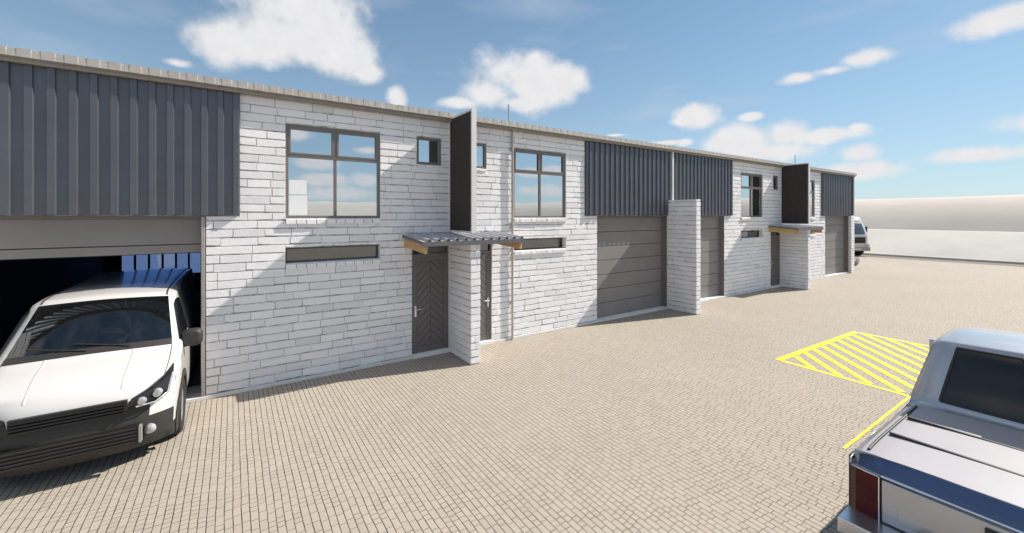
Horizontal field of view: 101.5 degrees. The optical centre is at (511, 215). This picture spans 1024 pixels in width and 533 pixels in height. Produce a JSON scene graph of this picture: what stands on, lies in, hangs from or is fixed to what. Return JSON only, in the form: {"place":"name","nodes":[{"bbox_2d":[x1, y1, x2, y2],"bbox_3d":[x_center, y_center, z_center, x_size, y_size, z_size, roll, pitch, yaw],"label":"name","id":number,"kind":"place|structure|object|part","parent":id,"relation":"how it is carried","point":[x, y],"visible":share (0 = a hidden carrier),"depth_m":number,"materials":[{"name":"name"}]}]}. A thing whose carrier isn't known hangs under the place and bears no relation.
{"place":"outdoors","nodes":[
{"label":"outdoors","id":0,"kind":"place"},
{"bbox_2d":[0,256,1023,532],"bbox_3d":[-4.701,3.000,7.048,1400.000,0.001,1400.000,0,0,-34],"label":"ground","id":1,"kind":"structure","parent":0,"point":[714,416],"depth_m":5.74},
{"bbox_2d":[0,268,202,477],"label":"car","id":2,"kind":"object","parent":1,"relation":"on","point":[98,366],"visible":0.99,"depth_m":5.21,"materials":[{"name":"white paint"}]},
{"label":"side window","id":3,"kind":"part","parent":2,"relation":"part of","materials":[{"name":"black glass"}]},
{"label":"side window","id":4,"kind":"part","parent":2,"relation":"part of","materials":[{"name":"black glass"}]},
{"bbox_2d":[0,45,856,403],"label":"warehouse terrace","id":5,"kind":"structure","parent":1,"relation":"on","point":[304,235],"depth_m":8.35,"materials":[{"name":"white brick"}]},
{"bbox_2d":[0,216,205,395],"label":"garage door","id":6,"kind":"structure","parent":5,"relation":"in","point":[21,237],"depth_m":6.26,"materials":[{"name":"grey metal"}]},
{"bbox_2d":[120,253,200,273],"bbox_3d":[-12.310,0.275,15.033,2.660,3.750,0.070,0,0,-34],"label":"rear window","id":7,"kind":"structure","parent":5,"relation":"in","point":[179,260],"depth_m":14.91,"materials":[{"name":"blue glass"}]},
{"bbox_2d":[285,123,380,223],"bbox_3d":[-3.364,-0.757,7.971,1.685,1.809,0.148,0,0,-34],"label":"window","id":8,"kind":"structure","parent":5,"relation":"in","point":[330,172],"depth_m":7.95,"materials":[{"name":"clear glass"}]},
{"bbox_2d":[285,244,380,268],"bbox_3d":[-3.394,0.763,8.017,1.685,0.378,0.248,0,0,-34],"label":"slit window","id":9,"kind":"structure","parent":5,"relation":"in","point":[326,253],"depth_m":8.01,"materials":[{"name":"grey glass"}]},
{"bbox_2d":[416,137,441,167],"bbox_3d":[-1.796,-1.359,9.025,0.565,0.642,0.115,0,0,-34],"label":"small window","id":10,"kind":"structure","parent":5,"relation":"in","point":[428,152],"depth_m":9.03,"materials":[{"name":"clear glass"}]},
{"bbox_2d":[412,246,449,358],"bbox_3d":[-1.799,1.770,9.095,0.848,2.460,0.295,0,0,-34],"label":"door","id":11,"kind":"structure","parent":5,"relation":"in","point":[429,270],"depth_m":9.05,"materials":[{"name":"grey wood"}]},
{"bbox_2d":[476,143,486,170],"bbox_3d":[-0.851,-1.359,9.654,0.565,0.641,0.117,0,0,-34],"label":"small window","id":12,"kind":"structure","parent":5,"relation":"in","point":[480,148],"depth_m":9.76,"materials":[{"name":"clear glass"}]},
{"bbox_2d":[479,244,492,345],"bbox_3d":[-0.897,1.770,9.697,0.893,2.460,0.295,0,0,-34],"label":"door","id":13,"kind":"structure","parent":5,"relation":"in","point":[485,249],"depth_m":9.81,"materials":[{"name":"grey wood"}]},
{"bbox_2d":[514,148,566,221],"bbox_3d":[0.724,-0.757,10.697,1.685,1.809,0.149,0,0,-34],"label":"window","id":14,"kind":"structure","parent":5,"relation":"in","point":[539,176],"depth_m":10.69,"materials":[{"name":"clear glass"}]},
{"bbox_2d":[514,238,566,254],"bbox_3d":[0.693,0.763,10.743,1.685,0.378,0.249,0,0,-34],"label":"slit window","id":15,"kind":"structure","parent":5,"relation":"in","point":[539,243],"depth_m":10.83,"materials":[{"name":"grey glass"}]},
{"bbox_2d":[597,216,666,317],"bbox_3d":[3.639,1.472,12.751,3.147,2.943,0.226,0,0,-34],"label":"garage door","id":16,"kind":"structure","parent":5,"relation":"in","point":[631,250],"depth_m":12.81,"materials":[{"name":"grey metal"}]},
{"bbox_2d":[700,216,723,297],"bbox_3d":[6.435,1.472,14.616,3.147,2.943,0.226,0,0,-34],"label":"garage door","id":17,"kind":"structure","parent":5,"relation":"in","point":[712,227],"depth_m":15.27,"materials":[{"name":"grey metal"}]},
{"bbox_2d":[740,173,763,219],"bbox_3d":[9.451,-0.758,16.518,1.685,1.806,0.148,0,0,-34],"label":"window","id":18,"kind":"structure","parent":5,"relation":"in","point":[751,184],"depth_m":16.53,"materials":[{"name":"clear glass"}]},
{"bbox_2d":[740,230,763,240],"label":"slit window","id":19,"kind":"structure","parent":5,"relation":"in","point":[752,233],"depth_m":16.67,"materials":[{"name":"grey glass"}]},
{"bbox_2d":[773,176,778,190],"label":"small window","id":20,"kind":"structure","parent":5,"relation":"in","point":[775,178],"depth_m":17.65,"materials":[{"name":"clear glass"}]},
{"bbox_2d":[770,232,781,287],"bbox_3d":[11.016,1.770,17.642,0.848,2.460,0.295,0,0,-34],"label":"door","id":21,"kind":"structure","parent":5,"relation":"in","point":[775,236],"depth_m":17.63,"materials":[{"name":"grey wood"}]},
{"bbox_2d":[810,180,815,218],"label":"window","id":22,"kind":"structure","parent":5,"relation":"in","point":[811,181],"depth_m":19.63,"materials":[{"name":"clear glass"}]},
{"bbox_2d":[825,216,847,274],"bbox_3d":[16.374,1.472,21.245,2.954,2.943,0.226,0,0,-34],"label":"garage door","id":23,"kind":"structure","parent":5,"relation":"in","point":[836,227],"depth_m":21.52,"materials":[{"name":"grey metal"}]},
{"bbox_2d":[776,331,928,448],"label":"painted markings","id":24,"kind":"object","parent":1,"relation":"on","point":[811,367],"visible":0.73,"depth_m":8.66,"materials":[{"name":"yellow paint"}]},
{"bbox_2d":[854,216,869,254],"bbox_3d":[25.598,1.486,34.304,2.320,3.029,6.655,0,0,0],"label":"van","id":25,"kind":"object","parent":1,"relation":"on","point":[861,245],"visible":0.3,"depth_m":31.10,"materials":[{"name":"white paint"}]},
{"bbox_2d":[838,327,1023,532],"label":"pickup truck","id":26,"kind":"object","parent":1,"relation":"on","point":[942,451],"visible":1,"depth_m":3.52,"materials":[{"name":"silver metal"}]},
{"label":"rear window","id":27,"kind":"part","parent":26,"relation":"part of","materials":[{"name":"black glass"}]},
{"bbox_2d":[862,253,1023,263],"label":"kerb","id":28,"kind":"structure","parent":1,"relation":"on","point":[978,260],"depth_m":28.61,"materials":[{"name":"concrete"}]},
{"bbox_2d":[0,0,1023,198],"label":"sky","id":29,"kind":"structure","parent":0,"point":[911,98],"materials":[{"name":"blue"}]},
{"bbox_2d":[854,256,859,265],"bbox_3d":[17.752,2.285,24.670,1.730,1.430,4.210,0,0,-42],"label":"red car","id":30,"kind":"object","parent":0,"point":[856,261],"visible":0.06,"depth_m":22.96,"materials":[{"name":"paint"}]},
{"bbox_2d":[854,195,1023,231],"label":"sandy bank","id":31,"kind":"structure","parent":0,"point":[1002,213],"depth_m":58.42,"materials":[{"name":"beige sand"}]},
{"bbox_2d":[854,254,1023,266],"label":"service road","id":32,"kind":"structure","parent":0,"point":[971,262],"depth_m":28.10,"materials":[{"name":"grey asphalt"}]},
{"bbox_2d":[864,229,1023,261],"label":"embankment","id":33,"kind":"structure","parent":0,"point":[994,245],"depth_m":31.05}
]}

